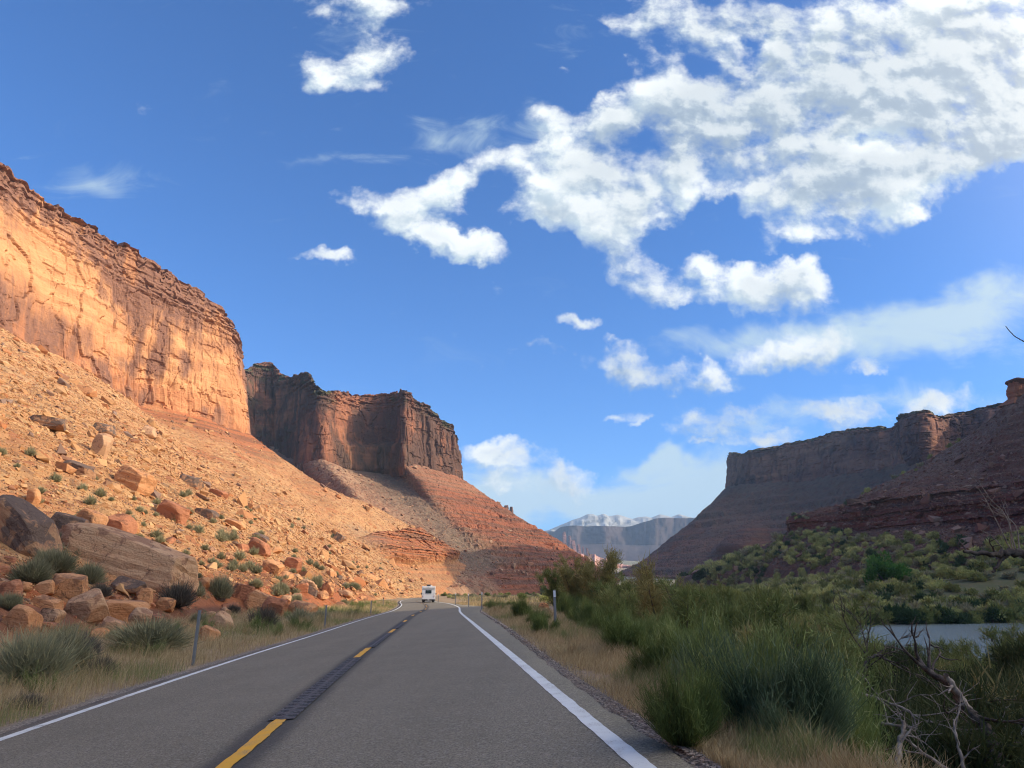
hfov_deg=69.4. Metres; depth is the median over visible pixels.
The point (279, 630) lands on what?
grass tuft
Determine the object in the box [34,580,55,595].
boulder
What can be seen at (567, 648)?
grass tuft
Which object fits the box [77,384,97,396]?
boulder
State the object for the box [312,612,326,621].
grass tuft
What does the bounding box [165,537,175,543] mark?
rock
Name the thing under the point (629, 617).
shrub
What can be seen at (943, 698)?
tamarisk
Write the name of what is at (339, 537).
boulder
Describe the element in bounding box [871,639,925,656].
tamarisk
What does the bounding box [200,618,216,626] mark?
grass tuft
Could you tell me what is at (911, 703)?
tamarisk
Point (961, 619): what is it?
bush
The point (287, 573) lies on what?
rock
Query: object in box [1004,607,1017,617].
bush
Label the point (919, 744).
tamarisk
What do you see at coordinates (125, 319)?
canyon wall
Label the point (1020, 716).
tamarisk
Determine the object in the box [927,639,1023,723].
tamarisk
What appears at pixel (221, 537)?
shrub
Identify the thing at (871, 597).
bush
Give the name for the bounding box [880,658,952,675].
tamarisk
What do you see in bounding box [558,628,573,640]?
grass tuft
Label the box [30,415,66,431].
boulder
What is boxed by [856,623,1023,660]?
river
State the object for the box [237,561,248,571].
shrub
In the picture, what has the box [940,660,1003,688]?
tamarisk
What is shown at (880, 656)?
dead branch
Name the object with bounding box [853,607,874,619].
bush
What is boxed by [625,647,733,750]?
rabbitbrush
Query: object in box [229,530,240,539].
shrub
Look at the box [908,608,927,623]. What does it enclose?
bush
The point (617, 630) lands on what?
rabbitbrush
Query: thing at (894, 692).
tamarisk
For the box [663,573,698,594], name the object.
tamarisk
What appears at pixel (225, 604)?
rock
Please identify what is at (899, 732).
tamarisk
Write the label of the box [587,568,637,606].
tamarisk
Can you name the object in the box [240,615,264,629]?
grass tuft
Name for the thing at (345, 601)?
shrub
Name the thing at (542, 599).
bush
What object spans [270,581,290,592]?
shrub
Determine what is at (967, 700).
dead branch
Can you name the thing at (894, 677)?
tamarisk
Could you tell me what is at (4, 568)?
rock
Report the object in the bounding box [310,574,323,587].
shrub
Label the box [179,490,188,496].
shrub
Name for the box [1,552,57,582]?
shrub
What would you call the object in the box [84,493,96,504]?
shrub
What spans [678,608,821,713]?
shrub
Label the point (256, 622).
grass tuft
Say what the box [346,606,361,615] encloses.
grass tuft
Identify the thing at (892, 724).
dead branch
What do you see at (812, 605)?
tamarisk
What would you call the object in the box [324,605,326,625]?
marker post
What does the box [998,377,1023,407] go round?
rock tower
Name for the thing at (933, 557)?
bush
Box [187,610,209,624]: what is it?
shrub
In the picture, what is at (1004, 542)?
bush
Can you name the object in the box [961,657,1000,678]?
tamarisk
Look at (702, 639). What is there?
shrub
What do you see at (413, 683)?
road
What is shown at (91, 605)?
boulder
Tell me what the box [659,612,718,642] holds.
shrub
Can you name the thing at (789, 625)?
tamarisk
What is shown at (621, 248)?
sky
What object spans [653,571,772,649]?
tamarisk
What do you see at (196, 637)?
marker post
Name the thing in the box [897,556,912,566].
bush
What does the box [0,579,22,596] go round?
boulder
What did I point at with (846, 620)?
tamarisk
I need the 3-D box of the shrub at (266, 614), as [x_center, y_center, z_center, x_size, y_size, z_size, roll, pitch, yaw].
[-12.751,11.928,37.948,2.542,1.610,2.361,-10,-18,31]
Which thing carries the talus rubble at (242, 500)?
on the hillside at (438, 577)
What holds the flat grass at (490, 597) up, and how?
on the ground at (993, 582)
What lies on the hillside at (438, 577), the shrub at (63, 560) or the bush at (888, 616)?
the shrub at (63, 560)
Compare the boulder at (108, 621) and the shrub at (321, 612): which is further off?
the shrub at (321, 612)
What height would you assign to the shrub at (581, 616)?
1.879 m
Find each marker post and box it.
[191,610,201,664]
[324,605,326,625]
[553,590,556,622]
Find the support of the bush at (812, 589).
on the ground at (993, 582)
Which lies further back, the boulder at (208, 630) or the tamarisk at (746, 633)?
the boulder at (208, 630)
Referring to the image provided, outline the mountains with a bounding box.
[546,514,691,530]
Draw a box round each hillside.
[0,328,465,634]
[266,446,619,594]
[615,461,924,578]
[676,394,1023,585]
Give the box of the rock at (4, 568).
[0,565,10,575]
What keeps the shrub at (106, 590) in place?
on the hillside at (438, 577)
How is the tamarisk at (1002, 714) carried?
on the ground at (993, 582)
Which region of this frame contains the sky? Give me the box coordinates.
[0,0,1023,530]
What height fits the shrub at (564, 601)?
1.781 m
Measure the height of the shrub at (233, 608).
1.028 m
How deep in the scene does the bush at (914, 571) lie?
275.92 m
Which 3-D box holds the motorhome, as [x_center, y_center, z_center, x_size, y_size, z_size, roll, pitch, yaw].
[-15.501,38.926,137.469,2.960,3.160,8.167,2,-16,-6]
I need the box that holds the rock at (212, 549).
[208,546,216,552]
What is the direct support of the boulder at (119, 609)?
on the ground at (993, 582)
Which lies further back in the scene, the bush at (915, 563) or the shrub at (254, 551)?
the bush at (915, 563)
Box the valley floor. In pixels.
[601,561,674,585]
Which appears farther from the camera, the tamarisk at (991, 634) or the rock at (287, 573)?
the rock at (287, 573)
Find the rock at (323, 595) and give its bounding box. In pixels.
[317,590,328,599]
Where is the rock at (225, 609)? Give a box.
[220,607,231,614]
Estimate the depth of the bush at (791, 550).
401.84 m
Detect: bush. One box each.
[497,594,507,598]
[539,595,551,601]
[786,547,795,555]
[798,569,806,576]
[800,592,822,606]
[803,553,811,561]
[805,587,817,592]
[811,542,822,549]
[815,537,826,542]
[817,579,827,588]
[818,558,830,566]
[819,591,834,603]
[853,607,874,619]
[862,593,876,603]
[865,548,876,556]
[871,607,894,624]
[875,605,895,620]
[880,603,905,622]
[892,603,912,623]
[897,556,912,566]
[898,601,925,624]
[904,568,919,576]
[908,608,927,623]
[910,592,928,601]
[911,560,922,567]
[912,550,924,557]
[919,606,934,623]
[928,606,941,623]
[929,538,938,548]
[929,554,938,560]
[929,602,957,623]
[934,565,951,578]
[941,605,958,622]
[943,582,953,590]
[948,613,972,623]
[953,567,978,580]
[954,537,966,547]
[960,612,971,620]
[966,610,983,623]
[975,607,991,621]
[979,601,1009,620]
[979,604,1006,622]
[985,544,991,551]
[997,540,1012,548]
[1000,591,1012,602]
[1001,543,1022,549]
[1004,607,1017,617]
[1005,609,1014,622]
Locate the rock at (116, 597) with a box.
[109,595,121,598]
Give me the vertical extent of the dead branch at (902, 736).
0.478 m
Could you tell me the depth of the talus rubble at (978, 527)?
369.06 m
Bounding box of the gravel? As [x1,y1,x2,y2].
[480,610,728,767]
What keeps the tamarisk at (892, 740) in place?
on the ground at (993, 582)
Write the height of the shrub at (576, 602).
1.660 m
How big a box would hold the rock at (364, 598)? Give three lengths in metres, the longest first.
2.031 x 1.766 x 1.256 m
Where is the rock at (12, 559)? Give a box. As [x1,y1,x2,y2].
[4,556,16,562]
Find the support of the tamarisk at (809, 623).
on the ground at (993, 582)
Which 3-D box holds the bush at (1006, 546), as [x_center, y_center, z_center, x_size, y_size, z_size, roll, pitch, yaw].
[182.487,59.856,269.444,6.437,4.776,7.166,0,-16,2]
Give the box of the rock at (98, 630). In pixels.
[89,628,109,638]
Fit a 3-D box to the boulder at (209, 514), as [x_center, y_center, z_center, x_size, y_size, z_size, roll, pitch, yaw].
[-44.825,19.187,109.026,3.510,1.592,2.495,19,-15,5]
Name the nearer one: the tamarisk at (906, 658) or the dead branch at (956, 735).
the dead branch at (956, 735)
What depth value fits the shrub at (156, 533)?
62.41 m
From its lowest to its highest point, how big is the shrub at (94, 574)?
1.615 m
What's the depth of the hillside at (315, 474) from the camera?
647.16 m
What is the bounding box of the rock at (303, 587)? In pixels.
[293,583,308,593]
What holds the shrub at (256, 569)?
on the hillside at (438, 577)
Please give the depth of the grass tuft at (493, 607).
51.29 m
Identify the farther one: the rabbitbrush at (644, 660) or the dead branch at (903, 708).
the rabbitbrush at (644, 660)
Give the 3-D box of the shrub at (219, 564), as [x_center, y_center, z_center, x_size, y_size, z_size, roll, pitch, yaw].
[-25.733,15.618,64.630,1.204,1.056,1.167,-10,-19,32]
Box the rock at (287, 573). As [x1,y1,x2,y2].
[279,571,293,580]
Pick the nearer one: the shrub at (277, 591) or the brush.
the shrub at (277, 591)
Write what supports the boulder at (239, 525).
on the hillside at (438, 577)
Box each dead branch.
[826,579,966,694]
[848,662,941,762]
[854,681,985,764]
[875,612,1023,767]
[875,687,945,767]
[894,720,923,767]
[917,665,1023,741]
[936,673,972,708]
[939,680,980,767]
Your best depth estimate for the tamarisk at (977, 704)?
8.77 m
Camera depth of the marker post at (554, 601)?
23.97 m
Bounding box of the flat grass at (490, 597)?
[451,594,926,660]
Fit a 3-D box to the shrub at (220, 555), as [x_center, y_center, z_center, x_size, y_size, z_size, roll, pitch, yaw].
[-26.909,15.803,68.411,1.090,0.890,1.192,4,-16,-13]
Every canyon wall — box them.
[0,162,250,433]
[244,362,462,478]
[725,403,1001,487]
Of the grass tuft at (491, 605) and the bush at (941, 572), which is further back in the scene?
the bush at (941, 572)
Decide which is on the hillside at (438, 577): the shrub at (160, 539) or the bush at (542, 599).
the shrub at (160, 539)
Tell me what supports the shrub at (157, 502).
on the hillside at (438, 577)
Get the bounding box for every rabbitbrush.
[508,593,534,618]
[522,608,550,622]
[529,609,562,634]
[591,603,654,654]
[621,623,672,678]
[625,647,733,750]
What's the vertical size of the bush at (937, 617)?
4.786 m
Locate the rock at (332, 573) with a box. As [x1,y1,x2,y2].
[326,571,336,576]
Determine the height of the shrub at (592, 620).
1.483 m
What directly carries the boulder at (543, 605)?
on the ground at (993, 582)
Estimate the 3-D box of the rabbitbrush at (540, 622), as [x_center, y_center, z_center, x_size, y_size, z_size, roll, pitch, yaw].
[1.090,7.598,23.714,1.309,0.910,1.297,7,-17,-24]
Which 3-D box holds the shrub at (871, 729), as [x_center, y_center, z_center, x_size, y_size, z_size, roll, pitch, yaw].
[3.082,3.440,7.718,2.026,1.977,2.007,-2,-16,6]
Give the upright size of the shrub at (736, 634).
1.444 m
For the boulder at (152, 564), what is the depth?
44.88 m
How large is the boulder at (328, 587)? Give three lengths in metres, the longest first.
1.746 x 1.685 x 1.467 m
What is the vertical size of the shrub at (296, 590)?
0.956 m
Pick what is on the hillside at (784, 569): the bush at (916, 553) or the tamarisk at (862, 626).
the bush at (916, 553)
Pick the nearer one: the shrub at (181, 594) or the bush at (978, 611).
the shrub at (181, 594)
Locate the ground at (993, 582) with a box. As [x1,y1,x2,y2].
[0,564,1023,767]
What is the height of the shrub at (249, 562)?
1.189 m
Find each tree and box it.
[692,567,707,580]
[861,549,912,585]
[957,326,1023,572]
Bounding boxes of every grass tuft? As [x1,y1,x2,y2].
[20,661,62,693]
[88,648,112,661]
[136,635,168,656]
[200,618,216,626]
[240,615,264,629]
[242,609,274,632]
[268,620,286,635]
[286,609,315,630]
[297,613,322,623]
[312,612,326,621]
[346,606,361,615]
[486,599,495,609]
[490,604,506,610]
[492,595,507,606]
[533,609,558,619]
[552,638,584,656]
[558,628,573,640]
[560,611,586,627]
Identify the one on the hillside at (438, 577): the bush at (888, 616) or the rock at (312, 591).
the rock at (312, 591)
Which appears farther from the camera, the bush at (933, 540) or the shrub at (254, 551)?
the bush at (933, 540)
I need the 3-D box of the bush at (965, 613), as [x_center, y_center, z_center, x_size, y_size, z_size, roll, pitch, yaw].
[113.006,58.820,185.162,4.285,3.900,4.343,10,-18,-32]
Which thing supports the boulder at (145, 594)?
on the hillside at (438, 577)
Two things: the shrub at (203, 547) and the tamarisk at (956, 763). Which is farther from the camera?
the shrub at (203, 547)
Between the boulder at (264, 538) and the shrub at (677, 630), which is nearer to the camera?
the shrub at (677, 630)
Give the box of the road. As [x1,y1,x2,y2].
[0,595,693,767]
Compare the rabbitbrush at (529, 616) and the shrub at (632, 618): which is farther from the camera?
the rabbitbrush at (529, 616)
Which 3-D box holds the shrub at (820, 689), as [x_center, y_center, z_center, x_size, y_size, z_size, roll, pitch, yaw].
[2.614,2.959,7.471,1.857,1.365,2.221,-5,-16,18]
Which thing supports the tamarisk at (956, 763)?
on the ground at (993, 582)
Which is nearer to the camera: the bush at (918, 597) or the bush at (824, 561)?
the bush at (918, 597)
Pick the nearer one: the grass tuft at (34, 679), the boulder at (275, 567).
the grass tuft at (34, 679)
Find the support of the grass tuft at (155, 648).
on the ground at (993, 582)
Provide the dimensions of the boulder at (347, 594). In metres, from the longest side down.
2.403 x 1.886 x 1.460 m
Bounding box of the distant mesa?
[546,518,694,560]
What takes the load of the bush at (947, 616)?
on the ground at (993, 582)
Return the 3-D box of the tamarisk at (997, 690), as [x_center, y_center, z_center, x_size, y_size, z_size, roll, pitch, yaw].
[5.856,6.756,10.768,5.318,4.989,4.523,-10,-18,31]
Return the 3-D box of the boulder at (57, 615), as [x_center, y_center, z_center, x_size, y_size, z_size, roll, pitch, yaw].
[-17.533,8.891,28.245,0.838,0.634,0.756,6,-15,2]
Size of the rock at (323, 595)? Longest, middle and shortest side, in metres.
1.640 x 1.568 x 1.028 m
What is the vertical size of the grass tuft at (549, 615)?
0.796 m
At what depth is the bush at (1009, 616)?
186.48 m
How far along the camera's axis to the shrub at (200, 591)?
49.44 m
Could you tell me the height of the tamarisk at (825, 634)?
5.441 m
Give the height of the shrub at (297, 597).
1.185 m
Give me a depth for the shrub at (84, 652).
17.05 m
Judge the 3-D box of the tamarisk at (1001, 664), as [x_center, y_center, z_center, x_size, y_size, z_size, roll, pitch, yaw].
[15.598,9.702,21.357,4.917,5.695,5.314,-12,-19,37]
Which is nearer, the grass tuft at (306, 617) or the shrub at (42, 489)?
the grass tuft at (306, 617)
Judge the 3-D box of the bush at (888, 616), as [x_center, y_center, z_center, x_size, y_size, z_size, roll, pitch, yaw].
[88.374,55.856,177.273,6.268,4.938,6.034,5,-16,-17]
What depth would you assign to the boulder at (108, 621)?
28.23 m
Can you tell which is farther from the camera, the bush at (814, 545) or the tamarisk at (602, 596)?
the bush at (814, 545)
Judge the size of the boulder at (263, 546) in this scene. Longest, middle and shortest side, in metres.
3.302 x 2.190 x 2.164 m
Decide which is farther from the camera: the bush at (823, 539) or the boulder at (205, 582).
the bush at (823, 539)
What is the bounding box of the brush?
[538,438,1023,623]
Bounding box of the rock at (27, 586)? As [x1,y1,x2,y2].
[22,582,32,592]
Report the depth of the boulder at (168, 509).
83.28 m
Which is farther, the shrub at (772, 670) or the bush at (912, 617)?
the bush at (912, 617)
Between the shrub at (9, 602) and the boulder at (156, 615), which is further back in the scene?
the boulder at (156, 615)
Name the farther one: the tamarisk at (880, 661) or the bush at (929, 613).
the bush at (929, 613)
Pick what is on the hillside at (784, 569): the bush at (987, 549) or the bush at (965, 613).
the bush at (987, 549)
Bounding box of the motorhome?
[421,584,436,601]
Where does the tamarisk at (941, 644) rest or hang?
on the ground at (993, 582)
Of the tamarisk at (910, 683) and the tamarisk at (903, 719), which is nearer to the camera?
the tamarisk at (903, 719)
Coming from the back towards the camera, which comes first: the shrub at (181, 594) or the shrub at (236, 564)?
the shrub at (236, 564)
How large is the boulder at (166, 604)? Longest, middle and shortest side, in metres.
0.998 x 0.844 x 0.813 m
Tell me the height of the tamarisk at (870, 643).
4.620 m
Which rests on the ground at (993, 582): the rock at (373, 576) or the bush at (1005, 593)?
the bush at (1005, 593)
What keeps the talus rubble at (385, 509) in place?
on the hillside at (315, 474)
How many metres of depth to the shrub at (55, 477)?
64.49 m
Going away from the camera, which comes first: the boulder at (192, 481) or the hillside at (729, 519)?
the boulder at (192, 481)
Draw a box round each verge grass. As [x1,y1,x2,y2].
[0,600,397,726]
[453,600,968,767]
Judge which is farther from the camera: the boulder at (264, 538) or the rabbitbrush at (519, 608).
the boulder at (264, 538)
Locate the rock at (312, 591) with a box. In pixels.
[308,586,318,596]
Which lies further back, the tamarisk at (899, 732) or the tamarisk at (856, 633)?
the tamarisk at (856, 633)
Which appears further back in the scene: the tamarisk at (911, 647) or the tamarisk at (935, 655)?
the tamarisk at (911, 647)
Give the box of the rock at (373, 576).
[365,573,375,580]
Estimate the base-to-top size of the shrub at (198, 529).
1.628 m
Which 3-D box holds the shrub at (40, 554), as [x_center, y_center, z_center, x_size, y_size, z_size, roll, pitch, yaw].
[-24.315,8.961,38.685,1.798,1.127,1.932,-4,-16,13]
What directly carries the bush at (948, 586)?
on the ground at (993, 582)
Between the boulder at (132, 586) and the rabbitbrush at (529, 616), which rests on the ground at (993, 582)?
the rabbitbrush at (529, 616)
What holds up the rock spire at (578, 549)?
on the distant mesa
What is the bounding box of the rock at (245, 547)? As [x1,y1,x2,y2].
[235,544,249,552]
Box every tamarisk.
[531,560,574,605]
[557,552,600,598]
[575,544,623,604]
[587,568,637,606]
[597,572,669,618]
[605,590,671,622]
[625,549,709,627]
[630,578,872,685]
[631,601,818,637]
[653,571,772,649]
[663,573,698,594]
[728,615,912,697]
[729,611,808,669]
[730,626,881,710]
[736,609,811,637]
[741,586,775,610]
[751,607,805,621]
[773,601,890,690]
[779,585,829,615]
[779,589,820,619]
[787,611,870,645]
[791,617,861,654]
[797,603,868,636]
[801,610,856,635]
[808,615,874,645]
[842,652,1023,767]
[850,637,885,668]
[857,641,1012,693]
[859,657,1007,705]
[860,711,1023,767]
[862,636,931,676]
[862,682,917,714]
[868,691,932,718]
[870,671,918,692]
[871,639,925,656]
[871,687,1023,767]
[873,670,936,689]
[873,698,1023,767]
[873,717,1022,767]
[874,708,920,730]
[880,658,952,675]
[882,716,940,747]
[883,700,1016,767]
[884,664,967,709]
[895,677,963,729]
[905,682,974,726]
[906,665,1020,766]
[914,648,1022,705]
[917,635,994,668]
[918,648,975,675]
[922,653,1023,696]
[924,693,1023,765]
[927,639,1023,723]
[937,668,1023,741]
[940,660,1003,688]
[944,633,1019,671]
[945,685,1023,760]
[961,627,1023,677]
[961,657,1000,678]
[967,648,1008,676]
[968,645,1007,672]
[976,609,1023,658]
[979,634,1023,676]
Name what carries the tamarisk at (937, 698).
on the ground at (993, 582)
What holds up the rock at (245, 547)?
on the hillside at (438, 577)
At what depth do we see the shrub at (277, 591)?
67.66 m
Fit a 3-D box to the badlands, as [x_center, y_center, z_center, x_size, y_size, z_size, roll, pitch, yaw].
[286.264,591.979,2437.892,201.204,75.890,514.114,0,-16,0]
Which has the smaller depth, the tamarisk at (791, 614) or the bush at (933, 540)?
the tamarisk at (791, 614)
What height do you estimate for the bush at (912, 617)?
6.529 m
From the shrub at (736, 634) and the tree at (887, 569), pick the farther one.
the tree at (887, 569)
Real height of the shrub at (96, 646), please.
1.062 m
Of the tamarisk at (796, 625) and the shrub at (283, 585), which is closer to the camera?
the tamarisk at (796, 625)
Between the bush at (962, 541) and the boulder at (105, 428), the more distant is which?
the bush at (962, 541)
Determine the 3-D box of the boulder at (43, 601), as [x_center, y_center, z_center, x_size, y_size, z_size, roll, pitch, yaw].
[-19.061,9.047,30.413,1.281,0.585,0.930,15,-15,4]
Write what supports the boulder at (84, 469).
on the hillside at (438, 577)
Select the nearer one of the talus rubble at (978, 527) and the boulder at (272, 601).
the boulder at (272, 601)
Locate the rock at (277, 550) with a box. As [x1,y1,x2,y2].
[270,546,281,553]
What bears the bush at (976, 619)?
on the ground at (993, 582)
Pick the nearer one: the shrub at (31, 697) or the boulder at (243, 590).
the shrub at (31, 697)
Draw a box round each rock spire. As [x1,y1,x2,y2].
[561,532,567,545]
[568,536,570,547]
[570,540,576,551]
[577,544,580,553]
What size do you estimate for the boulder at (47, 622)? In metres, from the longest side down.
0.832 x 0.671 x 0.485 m
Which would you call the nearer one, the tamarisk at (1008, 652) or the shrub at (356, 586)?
the tamarisk at (1008, 652)
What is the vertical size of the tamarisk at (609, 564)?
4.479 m
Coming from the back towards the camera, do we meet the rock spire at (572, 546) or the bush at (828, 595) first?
the rock spire at (572, 546)
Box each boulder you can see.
[0,494,62,556]
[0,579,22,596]
[1,604,43,633]
[26,488,41,504]
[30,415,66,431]
[30,595,63,609]
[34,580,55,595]
[40,608,65,622]
[41,621,60,632]
[51,512,89,529]
[52,573,87,601]
[58,522,198,593]
[63,460,95,478]
[65,588,110,624]
[76,508,108,524]
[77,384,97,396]
[92,433,113,457]
[93,422,116,437]
[100,616,126,630]
[106,514,137,533]
[106,599,150,622]
[111,576,146,594]
[114,465,156,495]
[128,607,152,624]
[136,588,152,605]
[142,426,156,438]
[152,614,163,621]
[156,499,189,524]
[156,597,175,612]
[180,474,203,489]
[195,508,218,519]
[198,578,209,588]
[199,625,220,640]
[208,610,233,628]
[209,489,228,498]
[225,518,245,529]
[232,583,254,600]
[244,589,269,610]
[248,537,270,556]
[252,532,268,541]
[261,596,288,615]
[262,559,284,575]
[284,557,301,572]
[288,600,317,614]
[299,579,317,589]
[322,581,334,595]
[334,532,346,542]
[338,590,352,598]
[538,603,548,607]
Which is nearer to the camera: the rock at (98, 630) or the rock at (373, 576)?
the rock at (98, 630)
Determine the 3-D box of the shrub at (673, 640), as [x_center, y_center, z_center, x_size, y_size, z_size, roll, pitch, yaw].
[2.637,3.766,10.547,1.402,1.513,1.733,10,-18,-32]
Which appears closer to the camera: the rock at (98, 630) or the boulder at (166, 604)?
the rock at (98, 630)
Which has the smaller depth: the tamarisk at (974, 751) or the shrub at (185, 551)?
the tamarisk at (974, 751)
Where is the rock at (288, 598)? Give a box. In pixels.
[281,595,291,601]
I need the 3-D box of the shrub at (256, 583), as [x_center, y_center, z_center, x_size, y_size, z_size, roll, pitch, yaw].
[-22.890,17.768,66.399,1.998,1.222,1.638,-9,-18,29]
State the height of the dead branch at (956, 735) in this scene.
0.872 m
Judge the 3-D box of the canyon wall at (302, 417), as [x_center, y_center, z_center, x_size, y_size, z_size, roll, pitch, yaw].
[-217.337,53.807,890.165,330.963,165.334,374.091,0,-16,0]
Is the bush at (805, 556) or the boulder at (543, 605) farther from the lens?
the bush at (805, 556)
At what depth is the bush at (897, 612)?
178.26 m
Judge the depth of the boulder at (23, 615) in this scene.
25.51 m
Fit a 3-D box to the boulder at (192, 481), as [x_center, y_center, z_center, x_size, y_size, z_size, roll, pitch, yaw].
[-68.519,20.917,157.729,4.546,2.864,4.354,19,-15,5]
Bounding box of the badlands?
[581,553,630,567]
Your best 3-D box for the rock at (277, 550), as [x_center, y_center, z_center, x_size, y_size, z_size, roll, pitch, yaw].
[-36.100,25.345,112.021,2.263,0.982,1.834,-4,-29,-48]
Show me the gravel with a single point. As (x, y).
(640, 721)
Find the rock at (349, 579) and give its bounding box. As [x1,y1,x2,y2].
[345,577,354,581]
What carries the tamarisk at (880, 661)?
on the ground at (993, 582)
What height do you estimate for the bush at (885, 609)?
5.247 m
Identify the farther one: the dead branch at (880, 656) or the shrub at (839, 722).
the dead branch at (880, 656)
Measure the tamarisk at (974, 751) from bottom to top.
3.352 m
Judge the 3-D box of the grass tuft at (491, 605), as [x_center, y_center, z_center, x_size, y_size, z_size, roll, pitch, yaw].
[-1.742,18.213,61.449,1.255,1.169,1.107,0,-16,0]
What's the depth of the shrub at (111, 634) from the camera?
25.36 m
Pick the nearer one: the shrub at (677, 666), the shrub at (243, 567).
the shrub at (677, 666)
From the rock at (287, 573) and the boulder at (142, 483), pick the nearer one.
the rock at (287, 573)
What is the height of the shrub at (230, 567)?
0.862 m
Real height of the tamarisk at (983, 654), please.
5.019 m
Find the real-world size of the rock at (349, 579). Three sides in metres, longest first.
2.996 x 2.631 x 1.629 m
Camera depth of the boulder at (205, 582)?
51.93 m
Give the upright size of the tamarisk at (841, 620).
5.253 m
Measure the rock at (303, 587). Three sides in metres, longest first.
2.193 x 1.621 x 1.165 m
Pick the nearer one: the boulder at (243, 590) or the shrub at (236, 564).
the boulder at (243, 590)
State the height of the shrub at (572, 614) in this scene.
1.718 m
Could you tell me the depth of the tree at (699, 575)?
500.61 m
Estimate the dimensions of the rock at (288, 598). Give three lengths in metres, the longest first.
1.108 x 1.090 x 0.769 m
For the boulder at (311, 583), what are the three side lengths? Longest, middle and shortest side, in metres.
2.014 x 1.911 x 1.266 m
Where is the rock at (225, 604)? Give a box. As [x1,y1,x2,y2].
[222,602,238,606]
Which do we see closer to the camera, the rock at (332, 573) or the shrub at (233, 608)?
the shrub at (233, 608)
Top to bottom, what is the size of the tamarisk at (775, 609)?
5.075 m
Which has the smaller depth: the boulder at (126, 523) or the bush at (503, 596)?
the boulder at (126, 523)
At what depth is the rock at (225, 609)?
49.37 m
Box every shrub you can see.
[0,446,7,455]
[0,587,32,609]
[0,618,88,688]
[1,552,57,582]
[1,689,52,709]
[24,445,37,455]
[28,614,109,671]
[30,545,59,560]
[31,543,81,572]
[38,487,45,493]
[48,472,62,481]
[71,556,109,584]
[76,626,111,655]
[77,482,89,490]
[83,653,120,676]
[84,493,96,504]
[88,580,116,596]
[94,486,107,496]
[99,611,210,651]
[104,630,122,639]
[135,505,144,511]
[149,529,163,537]
[152,498,161,504]
[153,578,204,608]
[155,534,166,542]
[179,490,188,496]
[182,548,190,554]
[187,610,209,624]
[190,524,205,532]
[195,587,205,595]
[201,543,209,549]
[208,557,217,562]
[208,571,237,601]
[214,531,227,541]
[216,560,223,568]
[217,532,232,540]
[217,551,226,559]
[225,603,241,614]
[226,562,238,570]
[228,559,240,567]
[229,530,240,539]
[232,550,247,560]
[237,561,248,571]
[242,603,282,628]
[245,559,254,567]
[248,546,259,554]
[249,576,263,588]
[250,561,263,573]
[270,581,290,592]
[270,584,284,595]
[283,604,317,621]
[290,586,302,593]
[291,592,303,601]
[306,557,315,564]
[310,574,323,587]
[312,607,330,617]
[340,598,349,604]
[349,582,362,590]
[553,589,576,618]
[556,590,581,613]
[564,592,599,628]
[573,593,612,624]
[584,608,604,629]
[587,596,628,633]
[607,605,642,625]
[616,607,645,633]
[636,602,685,647]
[643,594,742,671]
[647,612,700,648]
[656,594,792,681]
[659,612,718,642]
[663,630,742,683]
[672,612,873,734]
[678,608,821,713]
[686,624,760,659]
[723,636,860,717]
[734,656,865,752]
[775,623,908,767]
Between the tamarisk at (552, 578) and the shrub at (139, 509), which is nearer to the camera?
the tamarisk at (552, 578)
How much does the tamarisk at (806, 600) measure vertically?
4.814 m
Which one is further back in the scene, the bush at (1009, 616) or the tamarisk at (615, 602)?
the bush at (1009, 616)
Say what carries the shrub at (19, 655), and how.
on the ground at (993, 582)
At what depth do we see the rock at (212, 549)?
72.07 m
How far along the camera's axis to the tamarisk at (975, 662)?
23.51 m
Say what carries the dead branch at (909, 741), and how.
on the tamarisk at (892, 740)
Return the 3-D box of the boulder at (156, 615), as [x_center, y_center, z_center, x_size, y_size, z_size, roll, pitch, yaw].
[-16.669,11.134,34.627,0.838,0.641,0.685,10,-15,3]
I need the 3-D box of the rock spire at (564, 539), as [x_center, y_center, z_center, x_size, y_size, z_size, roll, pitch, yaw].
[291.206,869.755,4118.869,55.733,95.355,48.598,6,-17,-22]
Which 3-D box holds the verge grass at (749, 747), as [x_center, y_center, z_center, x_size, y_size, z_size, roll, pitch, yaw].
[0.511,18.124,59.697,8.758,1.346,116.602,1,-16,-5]
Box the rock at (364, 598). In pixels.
[359,595,368,600]
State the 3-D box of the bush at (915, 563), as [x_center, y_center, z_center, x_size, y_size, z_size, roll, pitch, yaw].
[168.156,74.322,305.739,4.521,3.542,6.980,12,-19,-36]
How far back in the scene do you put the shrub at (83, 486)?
65.79 m
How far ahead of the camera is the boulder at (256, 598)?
55.28 m
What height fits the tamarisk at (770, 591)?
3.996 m
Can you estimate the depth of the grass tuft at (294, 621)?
38.23 m
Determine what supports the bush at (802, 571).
on the hillside at (784, 569)
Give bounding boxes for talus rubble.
[0,327,460,606]
[279,455,600,588]
[682,396,1023,576]
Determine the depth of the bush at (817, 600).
213.65 m
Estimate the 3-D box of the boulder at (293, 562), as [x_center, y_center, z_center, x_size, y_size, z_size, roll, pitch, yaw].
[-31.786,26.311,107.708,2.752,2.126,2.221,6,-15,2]
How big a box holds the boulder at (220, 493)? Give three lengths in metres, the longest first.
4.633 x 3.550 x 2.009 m
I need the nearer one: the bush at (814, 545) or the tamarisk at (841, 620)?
the tamarisk at (841, 620)

